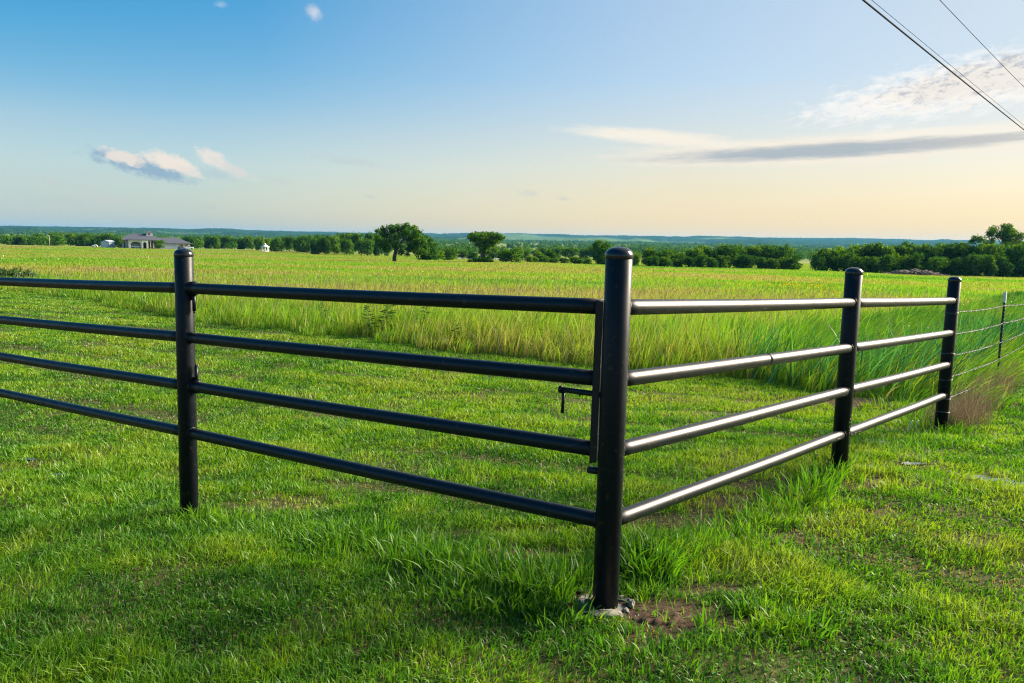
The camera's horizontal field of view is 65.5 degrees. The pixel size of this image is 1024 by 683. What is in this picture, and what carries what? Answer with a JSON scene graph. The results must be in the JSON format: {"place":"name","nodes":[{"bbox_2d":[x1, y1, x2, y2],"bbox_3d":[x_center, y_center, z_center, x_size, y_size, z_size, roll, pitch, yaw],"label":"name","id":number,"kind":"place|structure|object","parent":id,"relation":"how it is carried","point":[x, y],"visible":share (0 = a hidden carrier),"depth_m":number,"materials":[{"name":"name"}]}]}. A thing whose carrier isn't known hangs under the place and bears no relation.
{"place":"outdoors","nodes":[
{"label":"outdoors","id":0,"kind":"place"},
{"bbox_2d":[0,225,1006,248],"bbox_3d":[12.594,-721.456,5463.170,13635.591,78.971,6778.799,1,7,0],"label":"hills","id":1,"kind":"structure","parent":0,"point":[819,242],"depth_m":4844.81,"materials":[{"name":"teal plant"}]},
{"bbox_2d":[0,234,1023,682],"bbox_3d":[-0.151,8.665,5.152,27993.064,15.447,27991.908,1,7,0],"label":"ground","id":2,"kind":"structure","parent":0,"point":[722,500],"depth_m":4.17,"materials":[{"name":"green plant"}]},
{"bbox_2d":[0,267,22,277],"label":"weed bush","id":3,"kind":"object","parent":2,"relation":"on","point":[14,273],"visible":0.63,"depth_m":45.20,"materials":[{"name":"green plant"}]},
{"bbox_2d":[15,236,27,244],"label":"tree","id":4,"kind":"object","parent":2,"relation":"on","point":[20,240],"visible":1,"depth_m":439.21,"materials":[{"name":"green plant"}]},
{"bbox_2d":[20,268,38,277],"bbox_3d":[-28.317,-3.790,46.518,1.293,0.980,1.592,-4,9,-34],"label":"weed bush","id":5,"kind":"object","parent":2,"relation":"on","point":[29,274],"visible":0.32,"depth_m":46.38,"materials":[{"name":"green plant"}]},
{"bbox_2d":[68,235,83,244],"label":"tree","id":6,"kind":"object","parent":2,"relation":"on","point":[72,240],"visible":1,"depth_m":437.75,"materials":[{"name":"green plant"}]},
{"bbox_2d":[80,233,92,245],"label":"tree","id":7,"kind":"object","parent":2,"relation":"on","point":[85,240],"visible":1,"depth_m":440.79,"materials":[{"name":"green plant"}]},
{"bbox_2d":[101,240,115,247],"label":"shed","id":8,"kind":"structure","parent":2,"relation":"on","point":[108,243],"depth_m":377.45,"materials":[{"name":"metal"}]},
{"bbox_2d":[119,231,191,248],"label":"house","id":9,"kind":"structure","parent":2,"relation":"on","point":[147,239],"depth_m":380.77,"materials":[{"name":"paint"}]},
{"bbox_2d":[154,239,164,248],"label":"tree","id":10,"kind":"object","parent":2,"relation":"on","point":[158,244],"visible":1,"depth_m":364.66,"materials":[{"name":"green plant"}]},
{"bbox_2d":[206,235,220,248],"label":"tree","id":11,"kind":"object","parent":2,"relation":"on","point":[213,241],"visible":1,"depth_m":458.98,"materials":[{"name":"green plant"}]},
{"bbox_2d":[243,235,254,248],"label":"tree","id":12,"kind":"object","parent":2,"relation":"on","point":[249,242],"visible":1,"depth_m":467.46,"materials":[{"name":"green plant"}]},
{"bbox_2d":[255,236,265,250],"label":"tree","id":13,"kind":"object","parent":2,"relation":"on","point":[260,240],"visible":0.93,"depth_m":392.20,"materials":[{"name":"green plant"}]},
{"bbox_2d":[268,238,282,251],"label":"tree","id":14,"kind":"object","parent":2,"relation":"on","point":[276,243],"visible":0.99,"depth_m":386.64,"materials":[{"name":"green plant"}]},
{"bbox_2d":[284,236,294,250],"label":"tree","id":15,"kind":"object","parent":2,"relation":"on","point":[289,241],"visible":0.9,"depth_m":407.51,"materials":[{"name":"green plant"}]},
{"bbox_2d":[294,234,314,252],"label":"tree","id":16,"kind":"object","parent":2,"relation":"on","point":[301,243],"visible":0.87,"depth_m":366.90,"materials":[{"name":"green plant"}]},
{"bbox_2d":[306,238,322,253],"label":"tree","id":17,"kind":"object","parent":2,"relation":"on","point":[315,247],"visible":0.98,"depth_m":337.31,"materials":[{"name":"green plant"}]},
{"bbox_2d":[318,237,331,253],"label":"tree","id":18,"kind":"object","parent":2,"relation":"on","point":[325,242],"visible":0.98,"depth_m":339.31,"materials":[{"name":"green plant"}]},
{"bbox_2d":[329,235,340,253],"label":"tree","id":19,"kind":"object","parent":2,"relation":"on","point":[334,243],"visible":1,"depth_m":336.63,"materials":[{"name":"green plant"}]},
{"bbox_2d":[343,239,354,254],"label":"tree","id":20,"kind":"object","parent":2,"relation":"on","point":[348,245],"visible":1,"depth_m":345.53,"materials":[{"name":"green plant"}]},
{"bbox_2d":[351,231,363,252],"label":"tree","id":21,"kind":"object","parent":2,"relation":"on","point":[358,235],"visible":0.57,"depth_m":382.09,"materials":[{"name":"green plant"}]},
{"bbox_2d":[360,238,374,255],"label":"tree","id":22,"kind":"object","parent":2,"relation":"on","point":[366,245],"visible":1,"depth_m":332.19,"materials":[{"name":"green plant"}]},
{"bbox_2d":[362,305,379,336],"bbox_3d":[-2.976,-0.397,16.780,0.457,0.726,0.446,1,7,0],"label":"weed plant","id":23,"kind":"object","parent":2,"relation":"on","point":[366,307],"visible":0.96,"depth_m":16.78,"materials":[{"name":"green plant"}]},
{"bbox_2d":[372,238,381,255],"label":"tree","id":24,"kind":"object","parent":2,"relation":"on","point":[376,251],"visible":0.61,"depth_m":339.49,"materials":[{"name":"green plant"}]},
{"bbox_2d":[377,304,395,328],"bbox_3d":[-2.745,-0.525,17.247,0.555,0.896,0.562,4,8,24],"label":"weed plant","id":25,"kind":"object","parent":2,"relation":"on","point":[387,315],"visible":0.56,"depth_m":17.25,"materials":[{"name":"green plant"}]},
{"bbox_2d":[374,222,430,260],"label":"leaning tree","id":26,"kind":"object","parent":2,"relation":"on","point":[408,233],"visible":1,"depth_m":187.79,"materials":[{"name":"green plant"}]},
{"bbox_2d":[416,234,438,259],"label":"tree","id":27,"kind":"object","parent":2,"relation":"on","point":[433,249],"visible":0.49,"depth_m":232.73,"materials":[{"name":"green plant"}]},
{"bbox_2d":[442,247,458,259],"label":"bush","id":28,"kind":"object","parent":2,"relation":"on","point":[451,252],"visible":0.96,"depth_m":259.53,"materials":[{"name":"green plant"}]},
{"bbox_2d":[0,230,917,260],"bbox_3d":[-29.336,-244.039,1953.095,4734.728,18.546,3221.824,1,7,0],"label":"woods","id":29,"kind":"object","parent":2,"relation":"on","point":[805,252],"visible":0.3,"depth_m":1411.49,"materials":[{"name":"green plant"}]},
{"bbox_2d":[466,256,493,261],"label":"bush","id":30,"kind":"object","parent":2,"relation":"on","point":[480,259],"visible":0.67,"depth_m":191.69,"materials":[{"name":"green plant"}]},
{"bbox_2d":[0,247,961,618],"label":"pipe fence","id":31,"kind":"object","parent":2,"relation":"on","point":[608,517],"visible":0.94,"depth_m":4.67,"materials":[{"name":"black metal"}]},
{"bbox_2d":[184,281,603,462],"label":"pipe gate","id":32,"kind":"structure","parent":31,"relation":"attached to","point":[592,378],"depth_m":3.96,"materials":[{"name":"black metal"}]},
{"bbox_2d":[467,231,505,257],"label":"fan tree","id":33,"kind":"object","parent":2,"relation":"on","point":[486,241],"visible":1,"depth_m":191.94,"materials":[{"name":"green plant"}]},
{"bbox_2d":[0,391,984,682],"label":"long grass","id":34,"kind":"structure","parent":2,"relation":"on","point":[630,549],"depth_m":4.08,"materials":[{"name":"green plant"}]},
{"bbox_2d":[488,247,498,258],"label":"tree","id":35,"kind":"object","parent":2,"relation":"on","point":[493,253],"visible":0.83,"depth_m":316.62,"materials":[{"name":"green plant"}]},
{"bbox_2d":[499,248,522,262],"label":"bush","id":36,"kind":"object","parent":2,"relation":"on","point":[514,253],"visible":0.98,"depth_m":197.64,"materials":[{"name":"green plant"}]},
{"bbox_2d":[3,255,1019,325],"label":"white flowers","id":37,"kind":"object","parent":2,"relation":"on","point":[571,279],"visible":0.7,"depth_m":54.57,"materials":[{"name":"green plant"}]},
{"bbox_2d":[0,245,1023,409],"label":"pasture grass","id":38,"kind":"structure","parent":2,"relation":"on","point":[557,335],"depth_m":23.55,"materials":[{"name":"green plant"}]},
{"bbox_2d":[0,407,1023,682],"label":"clover","id":39,"kind":"object","parent":2,"relation":"on","point":[578,619],"visible":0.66,"depth_m":3.62,"materials":[{"name":"green plant"}]},
{"bbox_2d":[544,250,558,262],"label":"bush","id":40,"kind":"object","parent":2,"relation":"on","point":[550,253],"visible":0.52,"depth_m":224.05,"materials":[{"name":"green plant"}]},
{"bbox_2d":[567,247,579,258],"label":"tree","id":41,"kind":"object","parent":2,"relation":"on","point":[573,251],"visible":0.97,"depth_m":373.60,"materials":[{"name":"green plant"}]},
{"bbox_2d":[579,248,590,258],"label":"tree","id":42,"kind":"object","parent":2,"relation":"on","point":[583,253],"visible":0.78,"depth_m":384.63,"materials":[{"name":"green plant"}]},
{"bbox_2d":[574,598,601,617],"bbox_3d":[0.345,1.165,3.507,0.169,0.042,0.173,1,7,0],"label":"broadleaf weed","id":43,"kind":"object","parent":2,"relation":"on","point":[589,602],"visible":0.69,"depth_m":3.50,"materials":[{"name":"green plant"}]},
{"bbox_2d":[592,240,611,263],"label":"tree","id":44,"kind":"object","parent":2,"relation":"on","point":[601,248],"visible":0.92,"depth_m":213.56,"materials":[{"name":"green plant"}]},
{"bbox_2d":[632,252,640,265],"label":"bush","id":45,"kind":"object","parent":2,"relation":"on","point":[636,258],"visible":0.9,"depth_m":205.29,"materials":[{"name":"green plant"}]},
{"bbox_2d":[644,247,659,257],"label":"tree","id":46,"kind":"object","parent":2,"relation":"on","point":[651,252],"visible":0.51,"depth_m":213.48,"materials":[{"name":"green plant"}]},
{"bbox_2d":[622,600,690,628],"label":"bare soil","id":47,"kind":"structure","parent":2,"relation":"on","point":[648,617],"depth_m":3.43,"materials":[{"name":"soil"}]},
{"bbox_2d":[654,250,673,259],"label":"tree","id":48,"kind":"object","parent":2,"relation":"on","point":[666,253],"visible":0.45,"depth_m":211.94,"materials":[{"name":"green plant"}]},
{"bbox_2d":[658,256,673,266],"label":"tree","id":49,"kind":"object","parent":2,"relation":"on","point":[664,261],"visible":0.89,"depth_m":202.85,"materials":[{"name":"green plant"}]},
{"bbox_2d":[671,258,684,266],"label":"tree","id":50,"kind":"object","parent":2,"relation":"on","point":[676,262],"visible":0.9,"depth_m":205.47,"materials":[{"name":"green plant"}]},
{"bbox_2d":[682,256,696,266],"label":"tree","id":51,"kind":"object","parent":2,"relation":"on","point":[689,261],"visible":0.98,"depth_m":205.25,"materials":[{"name":"green plant"}]},
{"bbox_2d":[692,246,704,265],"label":"tree","id":52,"kind":"object","parent":2,"relation":"on","point":[696,252],"visible":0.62,"depth_m":209.97,"materials":[{"name":"green plant"}]},
{"bbox_2d":[695,254,707,266],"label":"tree","id":53,"kind":"object","parent":2,"relation":"on","point":[701,259],"visible":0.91,"depth_m":206.93,"materials":[{"name":"green plant"}]},
{"bbox_2d":[696,245,713,265],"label":"tree","id":54,"kind":"object","parent":2,"relation":"on","point":[707,251],"visible":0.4,"depth_m":214.08,"materials":[{"name":"green plant"}]},
{"bbox_2d":[703,257,719,267],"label":"tree","id":55,"kind":"object","parent":2,"relation":"on","point":[711,263],"visible":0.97,"depth_m":202.62,"materials":[{"name":"green plant"}]},
{"bbox_2d":[717,255,730,267],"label":"tree","id":56,"kind":"object","parent":2,"relation":"on","point":[723,260],"visible":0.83,"depth_m":207.82,"materials":[{"name":"green plant"}]},
{"bbox_2d":[719,244,740,267],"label":"tree","id":57,"kind":"object","parent":2,"relation":"on","point":[732,253],"visible":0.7,"depth_m":211.49,"materials":[{"name":"green plant"}]},
{"bbox_2d":[731,257,747,267],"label":"tree","id":58,"kind":"object","parent":2,"relation":"on","point":[736,263],"visible":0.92,"depth_m":203.27,"materials":[{"name":"green plant"}]},
{"bbox_2d":[737,254,755,268],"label":"tree","id":59,"kind":"object","parent":2,"relation":"on","point":[748,261],"visible":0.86,"depth_m":203.41,"materials":[{"name":"green plant"}]},
{"bbox_2d":[750,245,762,265],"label":"tree","id":60,"kind":"object","parent":2,"relation":"on","point":[758,251],"visible":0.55,"depth_m":215.45,"materials":[{"name":"green plant"}]},
{"bbox_2d":[753,257,769,268],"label":"tree","id":61,"kind":"object","parent":2,"relation":"on","point":[761,262],"visible":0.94,"depth_m":202.59,"materials":[{"name":"green plant"}]},
{"bbox_2d":[760,244,782,266],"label":"tree","id":62,"kind":"object","parent":2,"relation":"on","point":[770,251],"visible":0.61,"depth_m":215.43,"materials":[{"name":"green plant"}]},
{"bbox_2d":[766,258,779,268],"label":"tree","id":63,"kind":"object","parent":2,"relation":"on","point":[773,264],"visible":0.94,"depth_m":202.64,"materials":[{"name":"green plant"}]},
{"bbox_2d":[776,243,790,262],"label":"tree","id":64,"kind":"object","parent":2,"relation":"on","point":[783,252],"visible":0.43,"depth_m":213.60,"materials":[{"name":"green plant"}]},
{"bbox_2d":[777,257,791,268],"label":"tree","id":65,"kind":"object","parent":2,"relation":"on","point":[782,265],"visible":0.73,"depth_m":206.84,"materials":[{"name":"green plant"}]},
{"bbox_2d":[785,253,802,269],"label":"tree","id":66,"kind":"object","parent":2,"relation":"on","point":[793,263],"visible":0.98,"depth_m":203.95,"materials":[{"name":"green plant"}]},
{"bbox_2d":[722,280,908,292],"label":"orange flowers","id":67,"kind":"object","parent":2,"relation":"on","point":[794,285],"visible":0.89,"depth_m":48.66,"materials":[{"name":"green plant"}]},
{"bbox_2d":[809,251,821,269],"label":"tree","id":68,"kind":"object","parent":2,"relation":"on","point":[814,257],"visible":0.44,"depth_m":194.38,"materials":[{"name":"green plant"}]},
{"bbox_2d":[812,256,827,270],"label":"tree","id":69,"kind":"object","parent":2,"relation":"on","point":[819,266],"visible":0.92,"depth_m":179.54,"materials":[{"name":"green plant"}]},
{"bbox_2d":[817,247,840,270],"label":"tree","id":70,"kind":"object","parent":2,"relation":"on","point":[826,253],"visible":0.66,"depth_m":184.05,"materials":[{"name":"green plant"}]},
{"bbox_2d":[826,256,840,270],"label":"tree","id":71,"kind":"object","parent":2,"relation":"on","point":[832,265],"visible":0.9,"depth_m":182.34,"materials":[{"name":"green plant"}]},
{"bbox_2d":[835,251,857,270],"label":"tree","id":72,"kind":"object","parent":2,"relation":"on","point":[846,261],"visible":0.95,"depth_m":179.59,"materials":[{"name":"green plant"}]},
{"bbox_2d":[838,247,859,270],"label":"tree","id":73,"kind":"object","parent":2,"relation":"on","point":[857,252],"visible":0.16,"depth_m":185.08,"materials":[{"name":"green plant"}]},
{"bbox_2d":[853,257,865,270],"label":"tree","id":74,"kind":"object","parent":2,"relation":"on","point":[859,263],"visible":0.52,"depth_m":180.47,"materials":[{"name":"green plant"}]},
{"bbox_2d":[854,243,878,271],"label":"tree","id":75,"kind":"object","parent":2,"relation":"on","point":[864,251],"visible":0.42,"depth_m":185.44,"materials":[{"name":"green plant"}]},
{"bbox_2d":[861,256,882,272],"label":"tree","id":76,"kind":"object","parent":2,"relation":"on","point":[872,265],"visible":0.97,"depth_m":178.89,"materials":[{"name":"green plant"}]},
{"bbox_2d":[867,242,882,261],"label":"tree","id":77,"kind":"object","parent":2,"relation":"on","point":[877,244],"visible":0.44,"depth_m":185.63,"materials":[{"name":"green plant"}]},
{"bbox_2d":[876,245,894,269],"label":"tree","id":78,"kind":"object","parent":2,"relation":"on","point":[889,250],"visible":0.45,"depth_m":184.09,"materials":[{"name":"green plant"}]},
{"bbox_2d":[879,254,897,272],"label":"tree","id":79,"kind":"object","parent":2,"relation":"on","point":[886,264],"visible":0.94,"depth_m":179.21,"materials":[{"name":"green plant"}]},
{"bbox_2d":[889,252,899,270],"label":"tree","id":80,"kind":"object","parent":2,"relation":"on","point":[897,257],"visible":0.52,"depth_m":180.38,"materials":[{"name":"green plant"}]},
{"bbox_2d":[886,244,904,257],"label":"tree","id":81,"kind":"object","parent":2,"relation":"on","point":[898,247],"visible":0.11,"depth_m":188.96,"materials":[{"name":"green plant"}]},
{"bbox_2d":[895,244,912,269],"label":"tree","id":82,"kind":"object","parent":2,"relation":"on","point":[907,248],"visible":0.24,"depth_m":189.23,"materials":[{"name":"green plant"}]},
{"bbox_2d":[897,254,920,270],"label":"tree","id":83,"kind":"object","parent":2,"relation":"on","point":[903,263],"visible":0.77,"depth_m":181.53,"materials":[{"name":"green plant"}]},
{"bbox_2d":[883,268,948,275],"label":"brush pile","id":84,"kind":"object","parent":2,"relation":"on","point":[913,271],"visible":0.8,"depth_m":169.64,"materials":[{"name":"brown wood"}]},
{"bbox_2d":[908,251,925,270],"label":"tree","id":85,"kind":"object","parent":2,"relation":"on","point":[915,266],"visible":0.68,"depth_m":180.66,"materials":[{"name":"green plant"}]},
{"bbox_2d":[911,243,930,268],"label":"tree","id":86,"kind":"object","parent":2,"relation":"on","point":[919,250],"visible":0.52,"depth_m":189.34,"materials":[{"name":"green plant"}]},
{"bbox_2d":[919,243,944,263],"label":"tree","id":87,"kind":"object","parent":2,"relation":"on","point":[934,250],"visible":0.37,"depth_m":189.13,"materials":[{"name":"green plant"}]},
{"bbox_2d":[921,257,948,273],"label":"tree","id":88,"kind":"object","parent":2,"relation":"on","point":[934,264],"visible":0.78,"depth_m":178.15,"materials":[{"name":"green plant"}]},
{"bbox_2d":[933,256,950,274],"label":"tree","id":89,"kind":"object","parent":2,"relation":"on","point":[943,269],"visible":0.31,"depth_m":181.73,"materials":[{"name":"green plant"}]},
{"bbox_2d":[939,242,953,261],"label":"tree","id":90,"kind":"object","parent":2,"relation":"on","point":[946,248],"visible":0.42,"depth_m":190.69,"materials":[{"name":"green plant"}]},
{"bbox_2d":[941,242,969,264],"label":"tree","id":91,"kind":"object","parent":2,"relation":"on","point":[957,249],"visible":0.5,"depth_m":190.00,"materials":[{"name":"green plant"}]},
{"bbox_2d":[945,257,965,275],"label":"tree","id":92,"kind":"object","parent":2,"relation":"on","point":[955,266],"visible":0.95,"depth_m":179.26,"materials":[{"name":"green plant"}]},
{"bbox_2d":[960,254,985,275],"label":"tree","id":93,"kind":"object","parent":2,"relation":"on","point":[972,265],"visible":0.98,"depth_m":177.60,"materials":[{"name":"green plant"}]},
{"bbox_2d":[936,291,1023,412],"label":"barbed wire fence","id":94,"kind":"object","parent":2,"relation":"on","point":[1001,324],"visible":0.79,"depth_m":11.63,"materials":[{"name":"grey metal"}]},
{"bbox_2d":[980,254,998,276],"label":"tree","id":95,"kind":"object","parent":2,"relation":"on","point":[990,266],"visible":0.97,"depth_m":176.64,"materials":[{"name":"green plant"}]},
{"bbox_2d":[975,241,1004,265],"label":"tree","id":96,"kind":"object","parent":2,"relation":"on","point":[986,249],"visible":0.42,"depth_m":181.79,"materials":[{"name":"green plant"}]},
{"bbox_2d":[967,223,1023,248],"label":"sparse tree","id":97,"kind":"object","parent":2,"relation":"on","point":[1008,235],"visible":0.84,"depth_m":192.74,"materials":[{"name":"green plant"}]},
{"bbox_2d":[991,244,1013,267],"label":"tree","id":98,"kind":"object","parent":2,"relation":"on","point":[1007,251],"visible":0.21,"depth_m":184.24,"materials":[{"name":"green plant"}]},
{"bbox_2d":[994,254,1015,276],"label":"tree","id":99,"kind":"object","parent":2,"relation":"on","point":[1006,266],"visible":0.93,"depth_m":178.28,"materials":[{"name":"green plant"}]},
{"bbox_2d":[1004,253,1023,276],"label":"tree","id":100,"kind":"object","parent":2,"relation":"on","point":[1019,267],"visible":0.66,"depth_m":181.38,"materials":[{"name":"green plant"}]},
{"bbox_2d":[1009,241,1023,273],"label":"tree","id":101,"kind":"object","parent":2,"relation":"on","point":[1018,251],"visible":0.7,"depth_m":182.03,"materials":[{"name":"green plant"}]},
{"bbox_2d":[0,0,1023,240],"label":"sky","id":102,"kind":"structure","parent":0,"point":[683,118],"materials":[{"name":"blue"}]},
{"bbox_2d":[720,306,1023,400],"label":"reed grass","id":103,"kind":"structure","parent":0,"point":[990,333],"depth_m":11.37,"materials":[{"name":"green plant"}]},
{"bbox_2d":[862,0,1023,129],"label":"power line","id":104,"kind":"object","parent":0,"point":[893,24],"visible":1,"depth_m":18.26,"materials":[{"name":"black metal"}]},
{"bbox_2d":[872,0,1021,123],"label":"power line","id":105,"kind":"object","parent":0,"point":[938,55],"visible":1,"depth_m":19.79,"materials":[{"name":"black metal"}]},
{"bbox_2d":[915,358,1023,431],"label":"dry grass","id":106,"kind":"structure","parent":0,"point":[967,408],"depth_m":8.71,"materials":[{"name":"beige plant"}]},
{"bbox_2d":[940,0,1023,86],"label":"power line","id":107,"kind":"object","parent":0,"point":[979,41],"visible":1,"depth_m":19.37,"materials":[{"name":"black metal"}]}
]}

